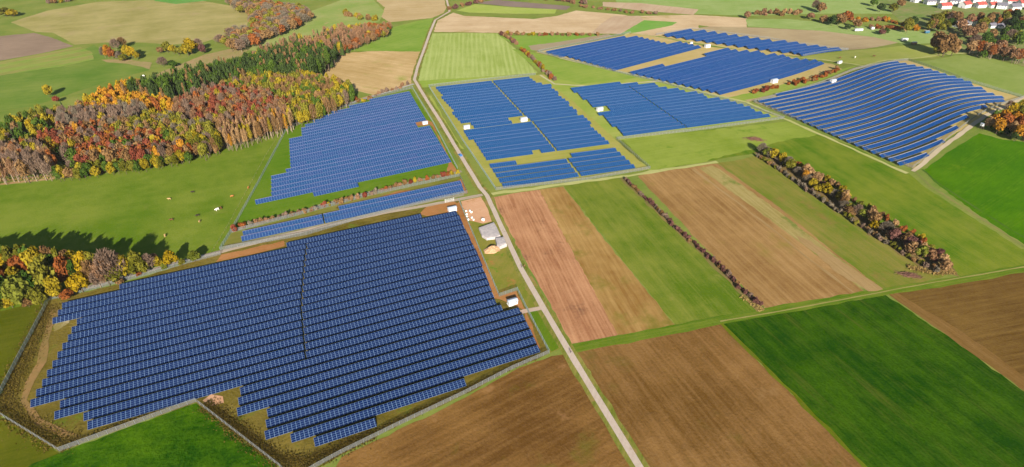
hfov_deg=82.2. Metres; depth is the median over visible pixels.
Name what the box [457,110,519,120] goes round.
solar panel row
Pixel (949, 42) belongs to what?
autumn tree
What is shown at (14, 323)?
field
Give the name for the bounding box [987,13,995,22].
autumn tree
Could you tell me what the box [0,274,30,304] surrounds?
autumn tree
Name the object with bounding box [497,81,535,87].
solar panel row
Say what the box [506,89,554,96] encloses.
solar panel row
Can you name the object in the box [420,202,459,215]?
bare soil
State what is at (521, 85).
solar panel row
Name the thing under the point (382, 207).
solar panel row
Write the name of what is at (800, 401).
field edge
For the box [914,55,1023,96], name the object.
field
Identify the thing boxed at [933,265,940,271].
shrub
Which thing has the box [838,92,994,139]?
solar panel row
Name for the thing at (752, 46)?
solar panel row
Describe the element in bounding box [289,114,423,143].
solar panel row
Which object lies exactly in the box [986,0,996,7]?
house
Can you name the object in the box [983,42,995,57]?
autumn tree
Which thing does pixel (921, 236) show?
shrub
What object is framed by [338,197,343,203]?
shrub
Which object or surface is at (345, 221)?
wire fence
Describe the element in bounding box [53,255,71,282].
autumn tree
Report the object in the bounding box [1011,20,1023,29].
autumn tree
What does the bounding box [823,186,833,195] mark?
autumn tree
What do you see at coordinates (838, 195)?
autumn tree
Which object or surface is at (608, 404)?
verge
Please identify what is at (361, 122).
solar panel row
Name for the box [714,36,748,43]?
solar panel row
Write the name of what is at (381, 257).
solar panel row
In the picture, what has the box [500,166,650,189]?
wire fence
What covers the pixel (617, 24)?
field
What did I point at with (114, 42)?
bare tree
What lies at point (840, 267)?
field strip
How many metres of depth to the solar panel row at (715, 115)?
503.94 m
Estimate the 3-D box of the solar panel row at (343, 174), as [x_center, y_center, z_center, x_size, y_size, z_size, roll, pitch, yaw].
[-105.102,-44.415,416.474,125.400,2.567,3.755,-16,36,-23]
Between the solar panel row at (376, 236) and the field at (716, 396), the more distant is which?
the solar panel row at (376, 236)
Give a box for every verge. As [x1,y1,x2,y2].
[411,0,649,466]
[429,96,463,148]
[620,177,764,311]
[754,152,959,276]
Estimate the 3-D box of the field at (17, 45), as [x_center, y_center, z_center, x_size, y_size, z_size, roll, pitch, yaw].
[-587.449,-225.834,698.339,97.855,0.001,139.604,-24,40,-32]
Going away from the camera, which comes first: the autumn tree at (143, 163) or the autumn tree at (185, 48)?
the autumn tree at (143, 163)
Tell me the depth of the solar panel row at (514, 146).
449.76 m
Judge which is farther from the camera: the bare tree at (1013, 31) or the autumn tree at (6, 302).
the bare tree at (1013, 31)
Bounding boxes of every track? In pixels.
[49,194,482,298]
[226,194,463,248]
[232,170,461,231]
[491,161,717,194]
[538,51,907,173]
[540,75,661,85]
[572,265,1023,351]
[624,32,864,65]
[692,169,852,292]
[746,59,904,101]
[865,52,977,65]
[911,96,1023,171]
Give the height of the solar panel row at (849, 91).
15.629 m
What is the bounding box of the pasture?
[0,128,284,310]
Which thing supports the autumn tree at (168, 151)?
on the pasture
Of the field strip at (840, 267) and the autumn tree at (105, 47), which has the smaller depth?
the field strip at (840, 267)
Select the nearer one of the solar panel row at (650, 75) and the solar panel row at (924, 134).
the solar panel row at (924, 134)
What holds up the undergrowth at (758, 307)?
on the hedge verge at (718, 270)
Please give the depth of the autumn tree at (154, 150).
417.31 m
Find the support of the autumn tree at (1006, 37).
on the village green
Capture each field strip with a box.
[700,166,870,290]
[795,235,881,290]
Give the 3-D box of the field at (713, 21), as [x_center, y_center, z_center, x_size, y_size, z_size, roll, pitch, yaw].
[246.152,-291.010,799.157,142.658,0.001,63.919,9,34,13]
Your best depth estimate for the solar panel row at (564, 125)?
484.59 m
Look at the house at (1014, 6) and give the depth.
847.03 m
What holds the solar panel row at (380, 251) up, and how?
on the compound ground at (59, 337)
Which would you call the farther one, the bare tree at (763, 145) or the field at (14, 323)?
the bare tree at (763, 145)
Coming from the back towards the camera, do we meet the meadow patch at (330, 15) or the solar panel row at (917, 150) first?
the meadow patch at (330, 15)
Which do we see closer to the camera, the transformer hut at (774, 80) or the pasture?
the pasture
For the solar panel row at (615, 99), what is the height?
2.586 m
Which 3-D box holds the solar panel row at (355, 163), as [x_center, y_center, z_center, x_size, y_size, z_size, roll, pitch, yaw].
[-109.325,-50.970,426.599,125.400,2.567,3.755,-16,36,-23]
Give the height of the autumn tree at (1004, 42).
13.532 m
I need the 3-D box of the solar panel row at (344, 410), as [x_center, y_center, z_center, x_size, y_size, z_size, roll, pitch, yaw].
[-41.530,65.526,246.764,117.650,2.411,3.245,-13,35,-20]
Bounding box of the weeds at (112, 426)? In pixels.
[80,400,193,441]
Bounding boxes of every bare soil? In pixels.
[203,394,223,405]
[216,241,284,261]
[377,190,409,197]
[415,120,432,125]
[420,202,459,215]
[430,123,456,171]
[458,179,467,193]
[458,202,523,308]
[461,197,491,223]
[525,313,540,348]
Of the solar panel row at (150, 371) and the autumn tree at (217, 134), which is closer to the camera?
the solar panel row at (150, 371)
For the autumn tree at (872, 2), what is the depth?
862.07 m
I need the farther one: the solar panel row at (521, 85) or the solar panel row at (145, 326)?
the solar panel row at (521, 85)
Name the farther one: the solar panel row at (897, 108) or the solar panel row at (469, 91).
the solar panel row at (469, 91)
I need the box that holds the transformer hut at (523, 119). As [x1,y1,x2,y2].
[520,117,527,121]
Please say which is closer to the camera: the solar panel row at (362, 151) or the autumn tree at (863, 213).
the autumn tree at (863, 213)
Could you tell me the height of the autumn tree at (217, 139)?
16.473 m
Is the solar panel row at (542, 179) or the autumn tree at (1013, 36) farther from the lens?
the autumn tree at (1013, 36)
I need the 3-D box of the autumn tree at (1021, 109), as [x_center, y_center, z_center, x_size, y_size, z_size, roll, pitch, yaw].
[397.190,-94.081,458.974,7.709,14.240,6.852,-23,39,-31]
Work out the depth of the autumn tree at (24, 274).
289.84 m
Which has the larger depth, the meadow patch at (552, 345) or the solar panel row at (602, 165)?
the solar panel row at (602, 165)
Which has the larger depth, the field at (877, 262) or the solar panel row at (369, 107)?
the solar panel row at (369, 107)
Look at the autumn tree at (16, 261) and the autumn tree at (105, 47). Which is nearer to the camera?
the autumn tree at (16, 261)
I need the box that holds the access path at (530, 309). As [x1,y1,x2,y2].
[518,306,540,314]
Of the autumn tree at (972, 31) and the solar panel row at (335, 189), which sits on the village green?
the autumn tree at (972, 31)
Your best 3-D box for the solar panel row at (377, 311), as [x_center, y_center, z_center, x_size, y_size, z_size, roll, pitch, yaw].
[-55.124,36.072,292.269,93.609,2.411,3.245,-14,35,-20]
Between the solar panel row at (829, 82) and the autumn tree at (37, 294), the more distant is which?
the solar panel row at (829, 82)
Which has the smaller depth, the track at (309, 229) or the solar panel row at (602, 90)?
the track at (309, 229)
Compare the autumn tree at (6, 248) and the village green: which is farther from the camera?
the village green
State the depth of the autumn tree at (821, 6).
825.31 m
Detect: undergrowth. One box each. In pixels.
[0,152,196,181]
[739,295,764,311]
[906,264,956,275]
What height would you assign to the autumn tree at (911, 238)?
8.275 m
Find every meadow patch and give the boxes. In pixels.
[238,0,383,50]
[460,197,558,352]
[513,49,639,83]
[530,311,558,351]
[623,121,815,169]
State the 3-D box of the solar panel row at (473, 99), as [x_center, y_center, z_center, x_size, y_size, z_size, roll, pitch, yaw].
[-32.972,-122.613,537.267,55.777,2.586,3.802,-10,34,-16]
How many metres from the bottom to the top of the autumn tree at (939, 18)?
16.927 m
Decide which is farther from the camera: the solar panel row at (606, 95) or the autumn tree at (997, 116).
the solar panel row at (606, 95)
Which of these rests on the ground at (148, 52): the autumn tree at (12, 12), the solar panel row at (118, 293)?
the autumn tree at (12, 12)
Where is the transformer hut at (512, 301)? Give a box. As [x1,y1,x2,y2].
[507,297,517,306]
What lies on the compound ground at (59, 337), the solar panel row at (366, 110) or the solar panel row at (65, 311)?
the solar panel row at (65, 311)
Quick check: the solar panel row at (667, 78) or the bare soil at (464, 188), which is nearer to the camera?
the bare soil at (464, 188)
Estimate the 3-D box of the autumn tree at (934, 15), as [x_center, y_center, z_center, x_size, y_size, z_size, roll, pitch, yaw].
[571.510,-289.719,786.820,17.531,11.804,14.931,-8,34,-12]
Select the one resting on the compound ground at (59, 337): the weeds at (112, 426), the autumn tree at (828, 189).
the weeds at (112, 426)
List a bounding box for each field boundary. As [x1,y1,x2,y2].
[915,171,1023,246]
[921,169,1023,237]
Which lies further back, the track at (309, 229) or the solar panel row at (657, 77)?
the solar panel row at (657, 77)
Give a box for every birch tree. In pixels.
[222,128,229,148]
[227,134,233,150]
[230,130,235,148]
[235,127,241,148]
[240,129,245,146]
[242,128,248,147]
[246,124,252,143]
[252,126,258,143]
[260,119,266,139]
[267,117,272,138]
[988,44,998,58]
[1006,121,1018,136]
[1014,49,1023,63]
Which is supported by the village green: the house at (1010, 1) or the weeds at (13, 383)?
the house at (1010, 1)
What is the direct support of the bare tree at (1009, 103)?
on the ground at (148, 52)
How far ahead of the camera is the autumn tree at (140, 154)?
414.29 m
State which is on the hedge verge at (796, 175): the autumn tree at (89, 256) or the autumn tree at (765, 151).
the autumn tree at (765, 151)
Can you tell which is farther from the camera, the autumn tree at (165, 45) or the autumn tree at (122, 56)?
the autumn tree at (165, 45)
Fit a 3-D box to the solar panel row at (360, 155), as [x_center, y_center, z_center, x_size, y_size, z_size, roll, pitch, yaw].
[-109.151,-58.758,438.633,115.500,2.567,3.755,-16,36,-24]
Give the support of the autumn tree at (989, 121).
on the ground at (148, 52)
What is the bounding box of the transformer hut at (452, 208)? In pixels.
[447,205,456,211]
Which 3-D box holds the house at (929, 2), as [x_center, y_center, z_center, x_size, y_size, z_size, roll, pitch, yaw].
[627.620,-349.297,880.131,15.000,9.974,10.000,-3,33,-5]
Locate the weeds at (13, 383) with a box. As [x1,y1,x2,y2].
[0,303,81,453]
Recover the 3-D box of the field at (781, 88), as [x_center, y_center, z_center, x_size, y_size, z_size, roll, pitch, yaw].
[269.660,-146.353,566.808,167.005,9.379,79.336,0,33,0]
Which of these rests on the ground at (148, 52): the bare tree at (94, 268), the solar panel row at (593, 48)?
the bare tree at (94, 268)
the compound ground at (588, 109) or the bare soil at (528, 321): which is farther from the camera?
the compound ground at (588, 109)
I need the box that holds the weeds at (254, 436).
[192,397,376,466]
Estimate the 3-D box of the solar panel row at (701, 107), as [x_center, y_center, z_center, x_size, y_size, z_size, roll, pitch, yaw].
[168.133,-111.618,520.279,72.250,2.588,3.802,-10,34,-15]
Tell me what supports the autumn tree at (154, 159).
on the pasture
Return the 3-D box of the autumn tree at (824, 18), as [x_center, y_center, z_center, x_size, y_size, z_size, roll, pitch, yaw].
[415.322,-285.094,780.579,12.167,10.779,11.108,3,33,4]
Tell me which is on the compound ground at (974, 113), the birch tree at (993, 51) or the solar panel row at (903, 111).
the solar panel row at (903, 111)
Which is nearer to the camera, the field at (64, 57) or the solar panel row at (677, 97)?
the solar panel row at (677, 97)
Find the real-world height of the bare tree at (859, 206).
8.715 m
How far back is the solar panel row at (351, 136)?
465.54 m
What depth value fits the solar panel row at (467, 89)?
559.23 m
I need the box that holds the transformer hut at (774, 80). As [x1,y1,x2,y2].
[770,78,778,82]
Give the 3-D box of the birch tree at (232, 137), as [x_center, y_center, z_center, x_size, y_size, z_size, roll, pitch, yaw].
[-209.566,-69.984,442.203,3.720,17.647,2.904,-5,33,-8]
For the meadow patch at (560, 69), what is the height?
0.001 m
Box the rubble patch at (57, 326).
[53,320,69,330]
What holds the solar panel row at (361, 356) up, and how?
on the compound ground at (59, 337)
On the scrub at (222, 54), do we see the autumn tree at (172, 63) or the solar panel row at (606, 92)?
the autumn tree at (172, 63)
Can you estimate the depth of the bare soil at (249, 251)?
333.44 m
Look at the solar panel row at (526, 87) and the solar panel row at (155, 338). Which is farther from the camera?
the solar panel row at (526, 87)
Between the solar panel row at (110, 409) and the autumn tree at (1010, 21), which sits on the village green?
the autumn tree at (1010, 21)
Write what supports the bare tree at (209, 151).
on the pasture
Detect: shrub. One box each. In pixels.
[230,224,237,231]
[238,222,245,227]
[320,201,326,207]
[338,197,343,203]
[371,15,377,20]
[725,269,731,276]
[752,296,759,303]
[773,8,779,13]
[824,174,830,180]
[829,178,835,185]
[839,185,846,189]
[889,241,896,246]
[893,219,899,225]
[900,225,907,231]
[916,233,925,239]
[923,261,929,267]
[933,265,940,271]
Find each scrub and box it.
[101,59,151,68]
[157,49,249,76]
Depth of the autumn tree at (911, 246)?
327.19 m
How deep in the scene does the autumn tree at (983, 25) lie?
723.35 m
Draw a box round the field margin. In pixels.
[889,293,1023,390]
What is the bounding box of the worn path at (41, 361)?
[21,308,80,441]
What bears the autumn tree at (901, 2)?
on the field at (729, 7)
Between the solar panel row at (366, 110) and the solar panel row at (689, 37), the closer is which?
the solar panel row at (366, 110)
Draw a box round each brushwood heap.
[743,136,766,141]
[895,271,923,278]
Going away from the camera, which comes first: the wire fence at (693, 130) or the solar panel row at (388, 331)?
the solar panel row at (388, 331)
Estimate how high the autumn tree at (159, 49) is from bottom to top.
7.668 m
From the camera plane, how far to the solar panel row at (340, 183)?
401.92 m
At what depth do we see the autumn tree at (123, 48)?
641.62 m
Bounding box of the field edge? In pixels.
[721,323,866,466]
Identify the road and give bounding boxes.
[293,84,413,124]
[413,0,642,466]
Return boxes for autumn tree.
[0,7,8,16]
[0,245,13,255]
[0,254,5,270]
[0,268,4,279]
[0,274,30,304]
[0,275,3,301]
[1,251,12,267]
[1,297,13,308]
[3,265,20,278]
[5,9,17,16]
[5,255,27,270]
[12,244,24,255]
[14,270,35,292]
[17,245,28,257]
[18,250,33,268]
[21,296,31,306]
[24,286,47,304]
[25,260,57,288]
[27,245,41,259]
[33,254,49,265]
[38,245,51,256]
[41,84,52,96]
[42,275,61,298]
[46,254,53,266]
[50,246,59,256]
[51,96,59,101]
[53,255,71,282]
[58,249,66,256]
[59,288,73,299]
[63,250,75,259]
[64,272,88,291]
[66,259,75,276]
[71,251,87,273]
[72,167,80,179]
[79,168,87,179]
[81,162,91,177]
[83,250,94,268]
[89,166,100,177]
[94,159,102,172]
[101,161,108,173]
[102,44,110,56]
[102,267,121,281]
[104,149,117,163]
[105,162,114,174]
[106,48,114,57]
[112,162,119,173]
[114,254,130,279]
[115,51,121,57]
[115,278,123,284]
[118,54,126,59]
[118,160,127,173]
[119,150,130,161]
[120,44,127,55]
[125,46,134,58]
[126,258,137,276]
[127,250,141,274]
[128,147,138,160]
[128,161,135,171]
[132,161,141,173]
[133,51,140,58]
[136,148,145,158]
[136,259,148,273]
[138,158,149,171]
[143,154,152,166]
[149,155,160,168]
[151,145,159,156]
[153,256,162,265]
[155,158,163,167]
[156,47,163,51]
[160,263,166,269]
[161,41,169,50]
[162,250,178,267]
[164,143,172,149]
[164,147,174,155]
[165,156,172,165]
[167,44,175,51]
[168,61,177,65]
[171,154,178,164]
[173,46,182,55]
[174,149,184,161]
[176,138,183,149]
[178,258,184,264]
[180,42,191,55]
[181,145,190,151]
[183,38,197,53]
[184,152,192,163]
[185,143,192,152]
[186,250,200,261]
[188,139,195,155]
[191,130,199,139]
[191,141,200,156]
[194,136,202,156]
[197,44,205,52]
[197,142,208,160]
[202,137,211,156]
[208,137,219,154]
[212,134,222,153]
[214,131,222,151]
[242,125,249,142]
[254,121,262,142]
[744,11,751,17]
[762,147,771,156]
[769,148,779,158]
[779,152,786,163]
[786,159,796,168]
[801,162,810,171]
[801,170,809,178]
[806,12,814,19]
[807,167,814,174]
[809,178,818,186]
[811,173,822,180]
[814,184,822,191]
[817,2,826,10]
[819,15,828,21]
[822,182,830,188]
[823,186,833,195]
[827,15,838,25]
[835,190,844,201]
[836,13,847,25]
[839,193,849,204]
[843,11,853,23]
[844,206,858,214]
[853,19,862,27]
[858,209,867,217]
[866,208,878,216]
[868,212,882,221]
[869,219,880,228]
[870,0,878,5]
[877,3,885,9]
[888,228,901,240]
[889,3,898,11]
[897,0,906,5]
[900,231,913,244]
[904,20,914,32]
[904,235,921,243]
[905,241,919,254]
[911,16,918,23]
[915,245,928,258]
[925,247,938,261]
[926,19,935,28]
[929,18,938,30]
[930,30,945,51]
[931,13,943,18]
[933,44,947,55]
[933,247,945,261]
[935,16,942,26]
[935,33,960,56]
[937,23,946,29]
[938,253,950,262]
[939,259,952,271]
[941,10,949,17]
[944,20,951,26]
[946,10,955,17]
[947,18,956,28]
[951,38,962,55]
[953,11,963,20]
[955,18,968,30]
[962,25,974,32]
[963,27,978,36]
[965,13,977,20]
[966,40,978,54]
[973,23,987,33]
[975,40,987,54]
[976,22,988,33]
[977,12,984,20]
[978,17,990,23]
[979,50,987,57]
[982,31,993,38]
[983,35,996,43]
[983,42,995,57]
[985,116,996,127]
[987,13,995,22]
[990,12,999,22]
[990,29,998,37]
[990,113,1001,120]
[993,43,1003,58]
[993,117,1006,133]
[998,40,1008,46]
[999,34,1010,40]
[1000,27,1009,34]
[1000,46,1011,60]
[1000,109,1010,115]
[1001,11,1011,21]
[1002,112,1015,126]
[1004,126,1014,134]
[1006,102,1018,113]
[1007,17,1019,24]
[1009,48,1021,63]
[1010,25,1021,30]
[1010,132,1022,139]
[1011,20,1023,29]
[1011,30,1022,43]
[1011,111,1022,120]
[1012,10,1021,16]
[1013,124,1023,140]
[1014,33,1023,46]
[1016,115,1023,124]
[1017,104,1023,113]
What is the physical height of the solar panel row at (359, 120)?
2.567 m
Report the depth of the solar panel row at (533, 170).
416.07 m
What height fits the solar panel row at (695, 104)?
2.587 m
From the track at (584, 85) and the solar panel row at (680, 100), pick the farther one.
the track at (584, 85)
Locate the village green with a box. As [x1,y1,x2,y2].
[879,0,1023,65]
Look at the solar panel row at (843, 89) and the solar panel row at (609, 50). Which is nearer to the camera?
the solar panel row at (843, 89)
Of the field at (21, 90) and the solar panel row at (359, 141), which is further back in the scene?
the field at (21, 90)
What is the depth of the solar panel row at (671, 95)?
544.86 m
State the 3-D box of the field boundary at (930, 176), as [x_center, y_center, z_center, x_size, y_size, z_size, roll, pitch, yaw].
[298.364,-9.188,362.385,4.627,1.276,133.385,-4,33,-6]
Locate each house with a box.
[923,0,936,4]
[937,1,952,8]
[949,0,960,4]
[958,0,972,8]
[969,19,977,25]
[973,0,987,7]
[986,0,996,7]
[986,0,1002,2]
[987,22,997,27]
[996,1,1007,8]
[996,22,1005,27]
[1002,0,1017,4]
[1006,2,1022,9]
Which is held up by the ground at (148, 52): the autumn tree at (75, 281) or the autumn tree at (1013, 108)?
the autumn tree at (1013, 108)
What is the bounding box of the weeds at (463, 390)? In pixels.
[371,353,539,434]
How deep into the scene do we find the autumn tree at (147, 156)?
415.94 m
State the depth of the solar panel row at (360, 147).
447.78 m
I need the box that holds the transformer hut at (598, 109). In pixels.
[596,107,602,111]
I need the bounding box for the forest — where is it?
[0,0,391,184]
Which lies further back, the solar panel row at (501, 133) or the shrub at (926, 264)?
the solar panel row at (501, 133)
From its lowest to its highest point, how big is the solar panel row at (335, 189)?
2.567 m
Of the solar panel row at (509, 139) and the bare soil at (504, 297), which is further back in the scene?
the solar panel row at (509, 139)
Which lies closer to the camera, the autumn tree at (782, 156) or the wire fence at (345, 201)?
the wire fence at (345, 201)
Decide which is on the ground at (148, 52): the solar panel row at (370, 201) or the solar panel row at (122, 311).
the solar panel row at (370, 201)
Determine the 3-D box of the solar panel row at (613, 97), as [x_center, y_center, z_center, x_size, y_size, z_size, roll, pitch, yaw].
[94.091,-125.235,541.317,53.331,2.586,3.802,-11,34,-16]
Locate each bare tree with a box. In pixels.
[79,260,96,285]
[88,271,104,286]
[89,258,113,285]
[92,247,125,278]
[109,38,119,49]
[117,37,126,45]
[141,252,154,269]
[156,56,166,66]
[156,144,166,165]
[194,38,203,44]
[201,141,211,156]
[212,34,221,41]
[757,142,767,152]
[793,167,803,173]
[802,174,811,180]
[811,0,820,10]
[830,188,839,196]
[838,200,851,208]
[853,204,863,214]
[878,219,895,233]
[969,34,981,40]
[1005,100,1013,108]
[1006,29,1017,36]
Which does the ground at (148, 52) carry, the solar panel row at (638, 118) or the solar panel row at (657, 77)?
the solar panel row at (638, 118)
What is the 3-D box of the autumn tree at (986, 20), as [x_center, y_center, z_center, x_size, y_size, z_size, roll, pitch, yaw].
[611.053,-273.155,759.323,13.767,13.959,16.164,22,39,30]
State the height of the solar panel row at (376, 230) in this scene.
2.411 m
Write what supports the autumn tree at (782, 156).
on the hedge verge at (796, 175)
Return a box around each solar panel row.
[30,328,302,407]
[36,321,301,396]
[42,314,301,386]
[47,306,300,376]
[52,261,303,323]
[52,300,300,367]
[54,344,303,419]
[57,293,300,358]
[58,255,304,315]
[60,336,303,408]
[62,250,304,308]
[62,286,301,349]
[68,280,301,340]
[72,273,302,332]
[77,267,302,324]
[83,352,304,420]
[87,305,502,429]
[119,244,305,289]
[237,322,528,415]
[238,314,525,405]
[240,307,520,394]
[241,218,323,241]
[242,214,322,235]
[255,158,450,204]
[264,345,539,439]
[265,337,536,427]
[267,329,532,416]
[271,141,439,178]
[271,144,441,182]
[271,147,444,186]
[271,151,446,191]
[271,155,448,195]
[286,138,437,171]
[286,214,421,247]
[289,112,421,140]
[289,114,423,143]
[289,117,425,146]
[289,122,415,150]
[289,125,417,153]
[290,126,430,156]
[290,128,431,160]
[290,131,433,163]
[290,134,436,167]
[290,378,465,442]
[301,105,417,129]
[301,107,418,132]
[301,109,420,135]
[301,255,479,304]
[301,261,482,311]
[302,245,474,290]
[302,250,477,297]
[302,267,483,318]
[303,234,469,277]
[303,240,471,284]
[303,273,486,326]
[303,279,489,333]
[304,225,464,265]
[304,229,466,271]
[304,286,491,341]
[305,102,416,126]
[305,220,462,259]
[305,292,493,349]
[306,215,460,254]
[306,299,496,357]
[307,211,457,248]
[313,100,414,121]
[313,182,358,196]
[313,418,376,446]
[320,98,413,117]
[323,184,462,217]
[324,188,463,222]
[331,95,412,113]
[338,181,461,209]
[349,93,410,107]
[369,91,410,100]
[436,81,491,88]
[438,83,493,91]
[440,85,495,93]
[441,90,500,98]
[442,87,498,95]
[444,92,502,101]
[446,94,504,103]
[448,97,506,106]
[451,99,509,108]
[452,104,514,114]
[453,102,511,110]
[454,107,516,117]
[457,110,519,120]
[460,113,522,122]
[464,121,532,133]
[466,124,535,136]
[468,127,537,139]
[470,117,508,124]
[473,120,511,128]
[474,131,540,142]
[476,134,542,145]
[478,137,545,149]
[480,140,548,152]
[483,144,551,156]
[485,150,532,159]
[490,160,516,167]
[492,159,567,172]
[493,76,529,82]
[495,78,532,84]
[495,163,570,177]
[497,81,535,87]
[499,82,541,89]
[499,168,574,182]
[502,84,551,91]
[502,172,578,187]
[504,86,551,94]
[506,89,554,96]
[508,91,558,98]
[511,93,558,101]
[513,96,561,104]
[516,98,565,106]
[518,101,569,109]
[521,104,569,112]
[523,106,572,114]
[526,109,576,117]
[530,112,577,120]
[534,115,584,123]
[536,118,587,126]
[539,121,590,130]
[540,147,554,152]
[541,124,590,133]
[544,127,594,136]
[546,36,625,53]
[547,130,597,140]
[550,134,601,143]
[552,36,638,55]
[553,137,604,146]
[556,140,608,150]
[557,37,643,56]
[567,38,648,57]
[569,151,620,161]
[571,82,620,90]
[571,148,616,156]
[572,156,625,166]
[573,39,654,59]
[573,82,637,92]
[576,160,630,170]
[578,86,629,94]
[579,41,660,61]
[580,88,632,96]
[580,164,634,175]
[582,90,636,99]
[585,42,665,62]
[587,93,639,101]
[589,95,643,103]
[591,41,681,64]
[591,97,646,106]
[598,42,687,66]
[598,105,657,115]
[604,44,693,68]
[604,108,661,117]
[606,110,664,120]
[607,100,650,107]
[609,102,653,110]
[609,113,668,123]
[611,45,700,70]
[611,116,672,126]
[617,119,677,129]
[619,121,681,132]
[622,124,685,135]
[630,64,664,74]
[630,82,655,87]
[633,85,657,89]
[636,86,666,92]
[637,49,738,76]
[639,88,678,94]
[643,90,684,96]
[645,50,748,77]
[646,91,697,99]
[650,93,703,102]
[652,50,760,79]
[654,96,706,104]
[657,97,719,107]
[660,52,765,81]
[661,99,729,109]
[664,29,692,36]
[665,101,736,112]
[668,53,777,82]
[669,103,743,115]
[673,106,750,118]
[674,29,706,38]
[676,54,785,84]
[677,109,755,121]
[681,111,762,124]
[683,56,790,86]
[684,31,717,39]
[685,114,770,127]
[691,57,799,88]
[694,33,727,40]
[700,58,808,90]
[703,34,738,42]
[704,48,729,55]
[708,59,818,92]
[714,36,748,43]
[717,61,823,94]
[724,37,760,45]
[735,39,771,47]
[746,40,787,48]
[757,41,798,50]
[758,63,907,102]
[764,64,915,105]
[768,43,806,51]
[770,66,924,107]
[775,61,898,95]
[776,68,932,110]
[780,45,819,52]
[783,71,939,113]
[789,73,947,116]
[792,46,826,53]
[795,75,956,119]
[799,47,841,55]
[802,78,963,122]
[809,81,972,125]
[816,84,972,128]
[823,86,982,132]
[831,89,985,135]
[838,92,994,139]
[846,96,1004,142]
[854,99,1005,145]
[862,104,986,150]
[870,115,968,153]
[879,125,958,157]
[888,139,944,161]
[897,153,928,165]
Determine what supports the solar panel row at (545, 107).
on the ground at (148, 52)
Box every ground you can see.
[0,0,1023,466]
[0,201,548,466]
[222,176,467,249]
[236,89,457,227]
[431,74,648,189]
[537,33,840,96]
[538,75,780,165]
[658,29,844,55]
[755,60,1019,167]
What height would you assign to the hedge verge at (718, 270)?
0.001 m
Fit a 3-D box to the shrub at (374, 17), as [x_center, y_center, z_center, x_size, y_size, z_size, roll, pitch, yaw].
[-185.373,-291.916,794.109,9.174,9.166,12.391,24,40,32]
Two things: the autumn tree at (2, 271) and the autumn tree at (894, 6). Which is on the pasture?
the autumn tree at (2, 271)
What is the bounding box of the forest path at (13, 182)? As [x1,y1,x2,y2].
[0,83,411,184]
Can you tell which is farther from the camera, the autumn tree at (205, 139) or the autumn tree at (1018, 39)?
the autumn tree at (1018, 39)
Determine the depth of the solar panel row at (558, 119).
495.62 m
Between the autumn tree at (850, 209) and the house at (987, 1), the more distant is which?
the house at (987, 1)
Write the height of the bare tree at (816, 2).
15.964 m
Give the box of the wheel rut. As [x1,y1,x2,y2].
[720,266,1023,321]
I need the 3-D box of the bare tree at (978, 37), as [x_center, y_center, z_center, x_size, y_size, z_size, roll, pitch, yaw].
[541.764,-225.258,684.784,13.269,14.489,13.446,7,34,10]
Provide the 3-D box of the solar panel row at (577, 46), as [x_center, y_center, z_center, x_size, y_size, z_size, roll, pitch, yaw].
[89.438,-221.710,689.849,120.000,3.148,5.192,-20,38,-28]
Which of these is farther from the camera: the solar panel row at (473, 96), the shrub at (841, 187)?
the solar panel row at (473, 96)
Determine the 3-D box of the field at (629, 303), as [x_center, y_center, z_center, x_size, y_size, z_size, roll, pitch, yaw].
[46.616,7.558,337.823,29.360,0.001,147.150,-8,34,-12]
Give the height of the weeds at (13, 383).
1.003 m
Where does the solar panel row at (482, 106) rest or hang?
on the ground at (148, 52)
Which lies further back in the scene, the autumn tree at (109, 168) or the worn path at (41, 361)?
the autumn tree at (109, 168)
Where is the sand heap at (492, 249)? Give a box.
[483,245,499,253]
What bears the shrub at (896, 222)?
on the field at (968, 244)
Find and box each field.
[0,33,71,60]
[0,45,148,109]
[0,47,93,74]
[0,301,44,389]
[0,417,58,466]
[11,0,247,44]
[29,404,275,466]
[155,0,207,3]
[322,51,419,94]
[336,355,629,466]
[351,18,432,51]
[377,0,446,21]
[418,33,536,80]
[419,74,534,86]
[434,11,642,33]
[457,4,556,13]
[478,0,569,9]
[494,190,617,343]
[500,35,596,50]
[529,34,611,50]
[540,187,674,334]
[564,178,754,323]
[577,324,861,466]
[592,16,642,33]
[603,2,698,14]
[616,0,891,15]
[619,20,676,34]
[628,126,1023,276]
[636,23,698,35]
[638,164,874,307]
[641,15,746,26]
[699,26,897,49]
[719,156,942,287]
[720,65,856,100]
[724,295,1023,466]
[746,19,933,44]
[801,45,952,64]
[899,273,1023,375]
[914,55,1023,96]
[924,133,1023,243]
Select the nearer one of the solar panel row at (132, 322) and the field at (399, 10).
the solar panel row at (132, 322)
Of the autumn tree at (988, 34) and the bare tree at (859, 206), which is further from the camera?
the autumn tree at (988, 34)
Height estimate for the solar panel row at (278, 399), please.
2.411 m
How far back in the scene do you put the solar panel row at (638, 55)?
653.46 m
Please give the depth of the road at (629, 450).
295.05 m
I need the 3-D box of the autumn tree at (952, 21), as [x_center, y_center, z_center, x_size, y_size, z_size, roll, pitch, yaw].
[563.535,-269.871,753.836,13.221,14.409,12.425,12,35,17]
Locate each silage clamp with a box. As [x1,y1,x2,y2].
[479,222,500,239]
[495,237,506,248]
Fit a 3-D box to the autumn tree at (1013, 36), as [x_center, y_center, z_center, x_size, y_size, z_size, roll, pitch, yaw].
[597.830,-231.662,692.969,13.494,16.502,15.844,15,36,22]
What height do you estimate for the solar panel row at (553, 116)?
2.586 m
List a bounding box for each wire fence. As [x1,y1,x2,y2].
[0,297,48,393]
[1,398,279,465]
[219,129,285,249]
[222,175,466,247]
[230,173,459,231]
[309,349,549,466]
[412,86,457,168]
[429,86,495,188]
[458,198,498,294]
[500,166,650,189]
[517,287,549,352]
[618,116,782,164]
[758,58,1017,99]
[758,97,1020,165]

